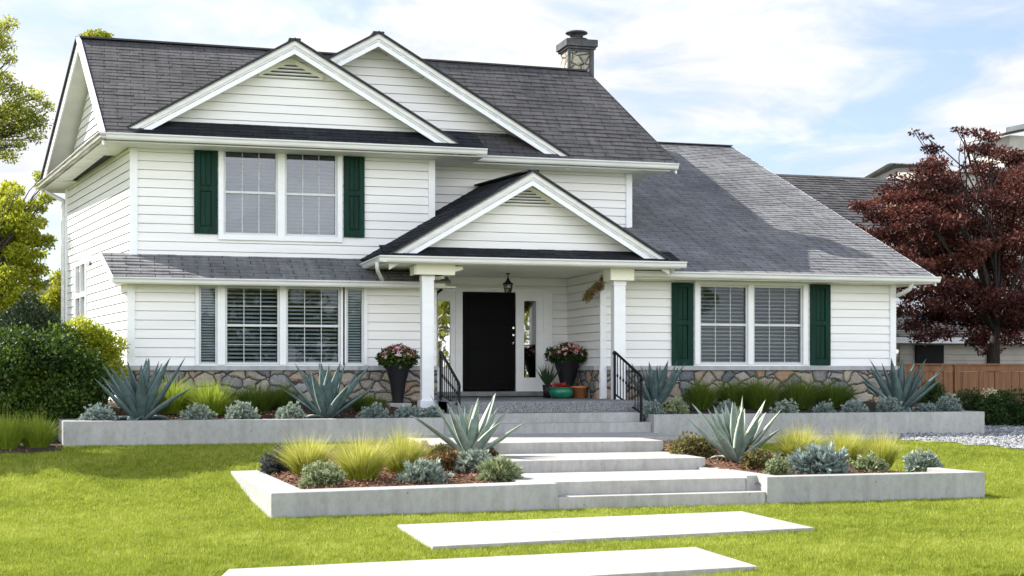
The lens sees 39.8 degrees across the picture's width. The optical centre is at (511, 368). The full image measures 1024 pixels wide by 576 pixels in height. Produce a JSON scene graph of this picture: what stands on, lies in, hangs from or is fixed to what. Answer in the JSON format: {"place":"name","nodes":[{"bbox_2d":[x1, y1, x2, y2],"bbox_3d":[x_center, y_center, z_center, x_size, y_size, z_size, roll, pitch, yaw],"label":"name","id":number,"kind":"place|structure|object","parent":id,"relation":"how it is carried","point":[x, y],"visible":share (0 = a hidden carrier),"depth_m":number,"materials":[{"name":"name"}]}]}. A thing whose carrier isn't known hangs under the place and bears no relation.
{"place":"outdoors","nodes":[
{"label":"outdoors","id":0,"kind":"place"},
{"bbox_2d":[6,275,60,371],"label":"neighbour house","id":1,"kind":"structure","parent":0,"point":[48,285],"depth_m":47.78,"materials":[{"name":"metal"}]},
{"bbox_2d":[0,406,1023,575],"bbox_3d":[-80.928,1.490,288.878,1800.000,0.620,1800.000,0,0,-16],"label":"ground","id":2,"kind":"structure","parent":0,"point":[251,469],"depth_m":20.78,"materials":[{"name":"green plant"}]},
{"bbox_2d":[0,14,55,164],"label":"tree","id":3,"kind":"object","parent":2,"relation":"on","point":[8,109],"visible":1,"depth_m":38.70,"materials":[{"name":"green plant"}]},
{"bbox_2d":[0,170,58,322],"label":"tree","id":4,"kind":"object","parent":2,"relation":"on","point":[20,239],"visible":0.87,"depth_m":32.87,"materials":[{"name":"green plant"}]},
{"bbox_2d":[0,438,62,452],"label":"mulch bed","id":5,"kind":"object","parent":2,"relation":"on","point":[22,448],"visible":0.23,"depth_m":21.82,"materials":[{"name":"brown wood"}]},
{"bbox_2d":[0,406,33,448],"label":"grass clump","id":6,"kind":"object","parent":5,"relation":"on","point":[11,434],"visible":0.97,"depth_m":21.77,"materials":[{"name":"green plant"}]},
{"bbox_2d":[14,407,63,447],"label":"grass clump","id":7,"kind":"object","parent":5,"relation":"on","point":[39,435],"visible":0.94,"depth_m":22.00,"materials":[{"name":"green plant"}]},
{"bbox_2d":[0,320,121,439],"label":"shrub","id":8,"kind":"object","parent":5,"relation":"on","point":[25,386],"visible":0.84,"depth_m":23.77,"materials":[{"name":"green plant"}]},
{"bbox_2d":[0,287,63,350],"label":"conifer","id":9,"kind":"object","parent":2,"relation":"on","point":[27,313],"visible":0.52,"depth_m":29.33,"materials":[{"name":"green plant"}]},
{"bbox_2d":[37,268,60,338],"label":"shrub","id":10,"kind":"object","parent":2,"relation":"on","point":[54,297],"visible":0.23,"depth_m":34.99,"materials":[{"name":"green plant"}]},
{"bbox_2d":[78,28,114,37],"bbox_3d":[-10.334,-3.649,35.980,1.085,9.699,2.204,0,0,18],"label":"tree","id":11,"kind":"object","parent":2,"relation":"on","point":[98,33],"visible":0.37,"depth_m":35.14,"materials":[{"name":"green plant"}]},
{"bbox_2d":[65,313,132,404],"bbox_3d":[-7.253,0.117,24.816,1.188,2.181,0.848,0,0,-16],"label":"shrub","id":12,"kind":"object","parent":2,"relation":"on","point":[101,339],"visible":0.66,"depth_m":24.70,"materials":[{"name":"green plant"}]},
{"bbox_2d":[56,401,443,446],"bbox_3d":[-4.516,1.101,24.593,6.669,0.998,3.000,0,0,-16],"label":"concrete planter","id":13,"kind":"object","parent":2,"relation":"on","point":[172,431],"visible":0.31,"depth_m":23.09,"materials":[{"name":"grey concrete"}]},
{"bbox_2d":[76,402,121,420],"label":"cushion plant","id":14,"kind":"object","parent":13,"relation":"on","point":[98,413],"visible":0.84,"depth_m":22.79,"materials":[{"name":"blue plant"}]},
{"bbox_2d":[93,357,192,419],"bbox_3d":[-6.177,0.436,23.247,1.365,1.287,1.524,0,0,-40],"label":"agave","id":15,"kind":"object","parent":13,"relation":"on","point":[133,399],"visible":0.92,"depth_m":23.07,"materials":[{"name":"green plant"}]},
{"bbox_2d":[153,374,199,413],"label":"grass clump","id":16,"kind":"object","parent":13,"relation":"in","point":[173,407],"visible":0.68,"depth_m":24.09,"materials":[{"name":"green plant"}]},
{"bbox_2d":[177,402,218,419],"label":"cushion plant","id":17,"kind":"object","parent":13,"relation":"on","point":[196,412],"visible":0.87,"depth_m":23.25,"materials":[{"name":"plant"}]},
{"bbox_2d":[175,372,250,414],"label":"grass clump","id":18,"kind":"object","parent":13,"relation":"in","point":[213,401],"visible":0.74,"depth_m":24.04,"materials":[{"name":"green plant"}]},
{"bbox_2d":[225,400,259,418],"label":"cushion plant","id":19,"kind":"object","parent":13,"relation":"on","point":[241,411],"visible":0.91,"depth_m":23.43,"materials":[{"name":"green plant"}]},
{"bbox_2d":[224,374,285,412],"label":"grass clump","id":20,"kind":"object","parent":13,"relation":"in","point":[262,402],"visible":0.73,"depth_m":24.44,"materials":[{"name":"green plant"}]},
{"bbox_2d":[107,401,426,420],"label":"bark chips","id":21,"kind":"object","parent":13,"relation":"on","point":[122,412],"visible":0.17,"depth_m":24.38,"materials":[{"name":"brown wood"}]},
{"bbox_2d":[261,379,304,410],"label":"grass clump","id":22,"kind":"object","parent":13,"relation":"in","point":[285,399],"visible":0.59,"depth_m":24.78,"materials":[{"name":"green plant"}]},
{"bbox_2d":[274,400,306,418],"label":"cushion plant","id":23,"kind":"object","parent":13,"relation":"on","point":[292,411],"visible":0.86,"depth_m":23.65,"materials":[{"name":"green plant"}]},
{"bbox_2d":[284,362,375,418],"bbox_3d":[-3.181,0.458,24.019,1.746,1.166,1.577,0,0,27],"label":"agave","id":24,"kind":"object","parent":13,"relation":"in","point":[328,400],"visible":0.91,"depth_m":23.84,"materials":[{"name":"green plant"}]},
{"bbox_2d":[345,392,392,412],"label":"grass clump","id":25,"kind":"object","parent":13,"relation":"in","point":[366,400],"visible":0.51,"depth_m":24.89,"materials":[{"name":"green plant"}]},
{"bbox_2d":[356,402,390,417],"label":"cushion plant","id":26,"kind":"object","parent":13,"relation":"on","point":[373,411],"visible":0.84,"depth_m":24.03,"materials":[{"name":"blue plant"}]},
{"bbox_2d":[386,403,411,407],"bbox_3d":[-2.097,0.708,26.143,0.400,0.145,0.480,0,0,-16],"label":"stone pad","id":27,"kind":"object","parent":13,"relation":"on","point":[398,404],"visible":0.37,"depth_m":25.91,"materials":[{"name":"stone"}]},
{"bbox_2d":[374,343,419,402],"bbox_3d":[-2.116,0.078,26.161,0.845,1.112,0.818,0,0,10],"label":"flower urn","id":28,"kind":"object","parent":27,"relation":"on","point":[396,361],"visible":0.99,"depth_m":25.99,"materials":[{"name":"black ceramic"}]},
{"bbox_2d":[390,405,426,417],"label":"cushion plant","id":29,"kind":"object","parent":13,"relation":"on","point":[406,411],"visible":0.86,"depth_m":24.19,"materials":[{"name":"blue plant"}]},
{"bbox_2d":[422,406,444,417],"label":"cushion plant","id":30,"kind":"object","parent":13,"relation":"on","point":[432,411],"visible":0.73,"depth_m":24.30,"materials":[{"name":"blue plant"}]},
{"bbox_2d":[231,443,557,517],"bbox_3d":[-1.938,1.626,19.863,3.752,0.948,5.300,0,0,-16],"label":"concrete planter","id":31,"kind":"object","parent":2,"relation":"on","point":[270,495],"visible":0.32,"depth_m":17.45,"materials":[{"name":"grey concrete"}]},
{"bbox_2d":[258,444,291,474],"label":"cushion plant","id":32,"kind":"object","parent":31,"relation":"on","point":[268,465],"visible":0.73,"depth_m":20.06,"materials":[{"name":"grey plant"}]},
{"bbox_2d":[255,429,337,473],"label":"grass clump","id":33,"kind":"object","parent":31,"relation":"in","point":[296,459],"visible":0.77,"depth_m":19.32,"materials":[{"name":"plant"}]},
{"bbox_2d":[296,458,347,488],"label":"cushion plant","id":34,"kind":"object","parent":31,"relation":"on","point":[317,472],"visible":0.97,"depth_m":18.01,"materials":[{"name":"green plant"}]},
{"bbox_2d":[318,429,403,479],"bbox_3d":[-1.980,1.059,18.602,1.487,0.783,1.241,0,0,-16],"label":"grass clump","id":35,"kind":"object","parent":31,"relation":"in","point":[360,461],"visible":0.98,"depth_m":18.42,"materials":[{"name":"plant"}]},
{"bbox_2d":[259,440,508,488],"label":"bark chips","id":36,"kind":"object","parent":31,"relation":"on","point":[358,483],"visible":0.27,"depth_m":18.41,"materials":[{"name":"brown wood"}]},
{"bbox_2d":[356,417,446,473],"bbox_3d":[-1.480,1.017,19.152,1.285,0.800,1.049,0,0,-16],"label":"grass clump","id":37,"kind":"object","parent":31,"relation":"in","point":[410,452],"visible":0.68,"depth_m":19.03,"materials":[{"name":"plant"}]},
{"bbox_2d":[396,457,454,484],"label":"cushion plant","id":38,"kind":"object","parent":31,"relation":"on","point":[432,472],"visible":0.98,"depth_m":18.29,"materials":[{"name":"green plant"}]},
{"bbox_2d":[424,443,454,456],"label":"cushion plant","id":39,"kind":"object","parent":31,"relation":"on","point":[439,448],"visible":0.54,"depth_m":20.84,"materials":[{"name":"green plant"}]},
{"bbox_2d":[428,449,472,471],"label":"cushion plant","id":40,"kind":"object","parent":31,"relation":"on","point":[448,459],"visible":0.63,"depth_m":19.39,"materials":[{"name":"brown plant"}]},
{"bbox_2d":[411,394,524,452],"bbox_3d":[-0.677,0.931,20.713,1.580,1.123,1.506,0,0,-42],"label":"agave","id":41,"kind":"object","parent":31,"relation":"in","point":[472,432],"visible":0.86,"depth_m":20.70,"materials":[{"name":"green plant"}]},
{"bbox_2d":[451,447,490,472],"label":"cushion plant","id":42,"kind":"object","parent":31,"relation":"on","point":[474,456],"visible":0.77,"depth_m":19.36,"materials":[{"name":"green plant"}]},
{"bbox_2d":[482,447,498,455],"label":"cushion plant","id":43,"kind":"object","parent":31,"relation":"on","point":[492,451],"visible":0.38,"depth_m":20.86,"materials":[{"name":"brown plant"}]},
{"bbox_2d":[475,454,523,482],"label":"cushion plant","id":44,"kind":"object","parent":31,"relation":"on","point":[501,468],"visible":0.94,"depth_m":18.55,"materials":[{"name":"green plant"}]},
{"bbox_2d":[36,30,940,413],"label":"house","id":45,"kind":"structure","parent":2,"relation":"on","point":[270,216],"depth_m":27.61,"materials":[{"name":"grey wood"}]},
{"bbox_2d":[74,258,88,328],"bbox_3d":[-9.203,-1.569,30.301,0.090,1.485,1.521,0,0,-25],"label":"window","id":46,"kind":"structure","parent":45,"relation":"in","point":[80,278],"depth_m":30.28,"materials":[{"name":"white glass"}]},
{"bbox_2d":[195,285,220,364],"bbox_3d":[-5.583,-0.823,25.979,0.454,1.507,0.355,0,0,-16],"label":"window","id":47,"kind":"structure","parent":45,"relation":"in","point":[207,297],"depth_m":25.89,"materials":[{"name":"white glass"}]},
{"bbox_2d":[218,144,342,241],"bbox_3d":[-4.475,-3.336,27.244,2.344,1.813,0.617,0,0,-16],"label":"window","id":48,"kind":"structure","parent":45,"relation":"in","point":[262,196],"depth_m":27.13,"materials":[{"name":"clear glass"}]},
{"bbox_2d":[221,285,344,364],"bbox_3d":[-4.304,-0.831,26.468,2.271,1.522,0.605,0,0,-16],"label":"window","id":49,"kind":"structure","parent":45,"relation":"in","point":[261,325],"depth_m":26.48,"materials":[{"name":"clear glass"}]},
{"bbox_2d":[343,287,366,364],"bbox_3d":[-2.985,-0.823,26.707,0.458,1.507,0.355,0,0,-16],"label":"window","id":50,"kind":"structure","parent":45,"relation":"in","point":[355,301],"depth_m":26.64,"materials":[{"name":"white glass"}]},
{"bbox_2d":[463,293,514,388],"bbox_3d":[-0.471,-0.566,28.974,1.128,1.962,0.126,0,0,-16],"label":"front door","id":51,"kind":"structure","parent":45,"relation":"in","point":[488,318],"depth_m":28.98,"materials":[{"name":"black paint"}]},
{"bbox_2d":[503,273,512,292],"bbox_3d":[-0.078,-1.685,27.914,0.230,0.391,0.199,0,0,-16],"label":"porch lantern","id":52,"kind":"object","parent":45,"relation":"hanging from","point":[508,282],"visible":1,"depth_m":27.89,"materials":[{"name":"black metal"}]},
{"bbox_2d":[535,365,560,397],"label":"potted yucca","id":53,"kind":"object","parent":45,"relation":"on","point":[546,376],"visible":0.96,"depth_m":28.06,"materials":[{"name":"green plant"}]},
{"bbox_2d":[549,382,572,398],"bbox_3d":[0.951,0.420,27.527,0.470,0.326,0.470,0,0,-16],"label":"glazed bowl","id":54,"kind":"object","parent":45,"relation":"on","point":[560,391],"visible":1,"depth_m":27.38,"materials":[{"name":"green ceramic"}]},
{"bbox_2d":[543,342,587,397],"bbox_3d":[1.085,0.016,28.352,0.947,1.134,0.962,0,0,-16],"label":"flower urn","id":55,"kind":"object","parent":45,"relation":"on","point":[568,357],"visible":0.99,"depth_m":28.15,"materials":[{"name":"black ceramic"}]},
{"bbox_2d":[571,386,587,397],"bbox_3d":[1.331,0.466,27.893,0.330,0.235,0.330,0,0,-16],"label":"terracotta pot","id":56,"kind":"object","parent":45,"relation":"on","point":[579,391],"visible":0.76,"depth_m":27.77,"materials":[{"name":"orange ceramic"}]},
{"bbox_2d":[581,275,605,303],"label":"dried hanging plant","id":57,"kind":"object","parent":45,"relation":"hanging from","point":[589,294],"visible":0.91,"depth_m":27.30,"materials":[{"name":"brown plant"}]},
{"bbox_2d":[694,281,807,364],"bbox_3d":[4.718,-0.921,28.580,2.455,1.683,0.605,0,0,-16],"label":"window","id":58,"kind":"structure","parent":45,"relation":"in","point":[755,323],"depth_m":28.63,"materials":[{"name":"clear glass"}]},
{"bbox_2d":[222,547,757,575],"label":"paving slab","id":59,"kind":"structure","parent":2,"relation":"on","point":[686,561],"depth_m":12.44,"materials":[{"name":"concrete"}]},
{"bbox_2d":[444,412,651,434],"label":"porch steps","id":60,"kind":"structure","parent":2,"relation":"on","point":[582,422],"depth_m":24.83,"materials":[{"name":"concrete"}]},
{"bbox_2d":[439,350,460,414],"bbox_3d":[-1.113,0.248,25.178,0.052,1.164,1.560,0,0,-16],"label":"handrail","id":61,"kind":"object","parent":60,"relation":"on","point":[441,375],"visible":0.96,"depth_m":25.37,"materials":[{"name":"black metal"}]},
{"bbox_2d":[612,351,642,421],"bbox_3d":[2.103,0.323,25.856,0.052,1.314,1.490,0,0,-16],"label":"handrail","id":62,"kind":"object","parent":60,"relation":"on","point":[615,353],"visible":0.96,"depth_m":25.89,"materials":[{"name":"black metal"}]},
{"bbox_2d":[400,432,765,509],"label":"garden steps","id":63,"kind":"structure","parent":2,"relation":"on","point":[609,469],"depth_m":19.83,"materials":[{"name":"concrete"}]},
{"bbox_2d":[398,511,813,549],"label":"paving slab","id":64,"kind":"structure","parent":2,"relation":"on","point":[457,535],"depth_m":15.40,"materials":[{"name":"concrete"}]},
{"bbox_2d":[643,401,984,434],"bbox_3d":[5.351,1.116,27.254,6.690,0.968,2.800,0,0,-16],"label":"concrete planter","id":65,"kind":"object","parent":2,"relation":"on","point":[872,420],"visible":0.38,"depth_m":26.12,"materials":[{"name":"grey concrete"}]},
{"bbox_2d":[643,399,665,419],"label":"cushion plant","id":66,"kind":"object","parent":65,"relation":"on","point":[654,407],"visible":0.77,"depth_m":25.36,"materials":[{"name":"blue plant"}]},
{"bbox_2d":[627,361,684,404],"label":"agave","id":67,"kind":"object","parent":65,"relation":"on","point":[658,388],"visible":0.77,"depth_m":26.52,"materials":[{"name":"green plant"}]},
{"bbox_2d":[662,396,689,413],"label":"cushion plant","id":68,"kind":"object","parent":65,"relation":"on","point":[676,406],"visible":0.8,"depth_m":25.47,"materials":[{"name":"green plant"}]},
{"bbox_2d":[680,387,693,410],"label":"cushion plant","id":69,"kind":"object","parent":65,"relation":"on","point":[688,404],"visible":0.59,"depth_m":26.73,"materials":[{"name":"green plant"}]},
{"bbox_2d":[677,369,724,409],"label":"grass clump","id":70,"kind":"object","parent":65,"relation":"on","point":[702,398],"visible":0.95,"depth_m":26.61,"materials":[{"name":"green plant"}]},
{"bbox_2d":[713,399,738,413],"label":"cushion plant","id":71,"kind":"object","parent":65,"relation":"on","point":[728,404],"visible":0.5,"depth_m":25.96,"materials":[{"name":"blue plant"}]},
{"bbox_2d":[713,373,759,407],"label":"grass clump","id":72,"kind":"object","parent":65,"relation":"in","point":[730,393],"visible":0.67,"depth_m":26.97,"materials":[{"name":"green plant"}]},
{"bbox_2d":[734,371,789,409],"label":"grass clump","id":73,"kind":"object","parent":65,"relation":"in","point":[760,392],"visible":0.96,"depth_m":26.91,"materials":[{"name":"green plant"}]},
{"bbox_2d":[769,398,799,412],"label":"cushion plant","id":74,"kind":"object","parent":65,"relation":"on","point":[785,406],"visible":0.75,"depth_m":26.06,"materials":[{"name":"plant"}]},
{"bbox_2d":[769,372,826,408],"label":"grass clump","id":75,"kind":"object","parent":65,"relation":"in","point":[801,395],"visible":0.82,"depth_m":27.10,"materials":[{"name":"green plant"}]},
{"bbox_2d":[811,399,837,412],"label":"cushion plant","id":76,"kind":"object","parent":65,"relation":"on","point":[822,407],"visible":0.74,"depth_m":26.27,"materials":[{"name":"blue plant"}]},
{"bbox_2d":[806,372,868,407],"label":"grass clump","id":77,"kind":"object","parent":65,"relation":"in","point":[838,396],"visible":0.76,"depth_m":27.41,"materials":[{"name":"green plant"}]},
{"bbox_2d":[840,399,869,412],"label":"cushion plant","id":78,"kind":"object","parent":65,"relation":"on","point":[854,405],"visible":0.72,"depth_m":26.44,"materials":[{"name":"blue plant"}]},
{"bbox_2d":[875,395,905,411],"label":"cushion plant","id":79,"kind":"object","parent":65,"relation":"on","point":[884,404],"visible":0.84,"depth_m":26.64,"materials":[{"name":"blue plant"}]},
{"bbox_2d":[856,358,942,411],"bbox_3d":[7.501,0.412,27.486,1.688,1.275,1.623,0,0,8],"label":"agave","id":80,"kind":"object","parent":65,"relation":"on","point":[900,388],"visible":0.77,"depth_m":27.17,"materials":[{"name":"green plant"}]},
{"bbox_2d":[911,401,938,411],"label":"cushion plant","id":81,"kind":"object","parent":65,"relation":"on","point":[926,407],"visible":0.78,"depth_m":27.07,"materials":[{"name":"blue plant"}]},
{"bbox_2d":[916,379,950,407],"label":"shrub","id":82,"kind":"object","parent":65,"relation":"in","point":[932,395],"visible":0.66,"depth_m":30.00,"materials":[{"name":"green plant"}]},
{"bbox_2d":[935,392,963,411],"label":"cushion plant","id":83,"kind":"object","parent":65,"relation":"on","point":[947,404],"visible":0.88,"depth_m":27.09,"materials":[{"name":"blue plant"}]},
{"bbox_2d":[663,441,984,503],"bbox_3d":[4.127,1.619,21.614,3.429,0.962,5.400,0,0,-16],"label":"concrete planter","id":84,"kind":"object","parent":2,"relation":"on","point":[936,483],"visible":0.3,"depth_m":19.05,"materials":[{"name":"grey concrete"}]},
{"bbox_2d":[665,430,720,456],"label":"cushion plant","id":85,"kind":"object","parent":84,"relation":"on","point":[699,446],"visible":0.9,"depth_m":21.39,"materials":[{"name":"green plant"}]},
{"bbox_2d":[686,395,781,460],"bbox_3d":[3.269,0.985,21.087,1.402,1.168,1.550,0,0,-16],"label":"agave","id":86,"kind":"object","parent":84,"relation":"in","point":[735,439],"visible":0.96,"depth_m":20.82,"materials":[{"name":"green plant"}]},
{"bbox_2d":[738,445,773,469],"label":"cushion plant","id":87,"kind":"object","parent":84,"relation":"on","point":[754,458],"visible":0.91,"depth_m":20.24,"materials":[{"name":"green plant"}]},
{"bbox_2d":[762,452,793,474],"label":"cushion plant","id":88,"kind":"object","parent":84,"relation":"on","point":[781,466],"visible":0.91,"depth_m":19.56,"materials":[{"name":"green plant"}]},
{"bbox_2d":[774,451,784,457],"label":"cushion plant","id":89,"kind":"object","parent":84,"relation":"on","point":[779,453],"visible":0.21,"depth_m":21.43,"materials":[{"name":"green plant"}]},
{"bbox_2d":[662,434,903,474],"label":"bark chips","id":90,"kind":"object","parent":84,"relation":"on","point":[889,471],"visible":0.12,"depth_m":20.34,"materials":[{"name":"brown wood"}]},
{"bbox_2d":[766,417,831,458],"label":"grass clump","id":91,"kind":"object","parent":84,"relation":"in","point":[788,445],"visible":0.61,"depth_m":21.15,"materials":[{"name":"yellow plant"}]},
{"bbox_2d":[786,440,853,474],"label":"cushion plant","id":92,"kind":"object","parent":84,"relation":"on","point":[818,458],"visible":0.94,"depth_m":19.82,"materials":[{"name":"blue plant"}]},
{"bbox_2d":[817,423,875,465],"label":"grass clump","id":93,"kind":"object","parent":84,"relation":"in","point":[847,441],"visible":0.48,"depth_m":22.14,"materials":[{"name":"plant"}]},
{"bbox_2d":[846,450,889,472],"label":"cushion plant","id":94,"kind":"object","parent":84,"relation":"on","point":[872,463],"visible":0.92,"depth_m":20.21,"materials":[{"name":"green plant"}]},
{"bbox_2d":[845,428,911,467],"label":"grass clump","id":95,"kind":"object","parent":84,"relation":"in","point":[884,451],"visible":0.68,"depth_m":21.79,"materials":[{"name":"green plant"}]},
{"bbox_2d":[901,446,943,471],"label":"cushion plant","id":96,"kind":"object","parent":84,"relation":"in","point":[918,461],"visible":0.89,"depth_m":21.18,"materials":[{"name":"green plant"}]},
{"bbox_2d":[847,125,1023,371],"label":"maple tree","id":97,"kind":"object","parent":2,"relation":"on","point":[943,250],"visible":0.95,"depth_m":32.75,"materials":[{"name":"red plant"}]},
{"bbox_2d":[896,363,1023,407],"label":"wooden fence","id":98,"kind":"object","parent":2,"relation":"on","point":[954,380],"visible":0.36,"depth_m":31.86,"materials":[{"name":"brown wood"}]},
{"bbox_2d":[0,0,1023,284],"label":"sky","id":99,"kind":"structure","parent":0,"point":[796,87],"materials":[{"name":"blue"}]},
{"bbox_2d":[680,433,896,442],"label":"path","id":100,"kind":"structure","parent":0,"point":[864,435],"depth_m":25.21,"materials":[{"name":"grey gravel"}]},
{"bbox_2d":[776,174,984,359],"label":"neighbour house","id":101,"kind":"structure","parent":0,"point":[835,194],"depth_m":47.13,"materials":[{"name":"grey"}]},
{"bbox_2d":[825,422,1023,448],"bbox_3d":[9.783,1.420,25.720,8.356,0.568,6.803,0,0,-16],"label":"gravel","id":102,"kind":"structure","parent":0,"point":[1000,429],"depth_m":26.09,"materials":[{"name":"grey gravel"}]},
{"bbox_2d":[953,386,1023,425],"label":"shrub","id":103,"kind":"object","parent":102,"relation":"on","point":[1001,400],"visible":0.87,"depth_m":29.01,"materials":[{"name":"green plant"}]},
{"bbox_2d":[986,403,1023,426],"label":"shrub","id":104,"kind":"object","parent":102,"relation":"on","point":[1017,416],"visible":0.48,"depth_m":29.03,"materials":[{"name":"green plant"}]},
{"bbox_2d":[865,124,1023,311],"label":"neighbour house","id":105,"kind":"structure","parent":0,"point":[1009,140],"depth_m":49.54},
{"bbox_2d":[896,313,1023,371],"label":"garage","id":106,"kind":"structure","parent":0,"point":[954,351],"depth_m":38.62,"materials":[{"name":"grey"}]}
]}

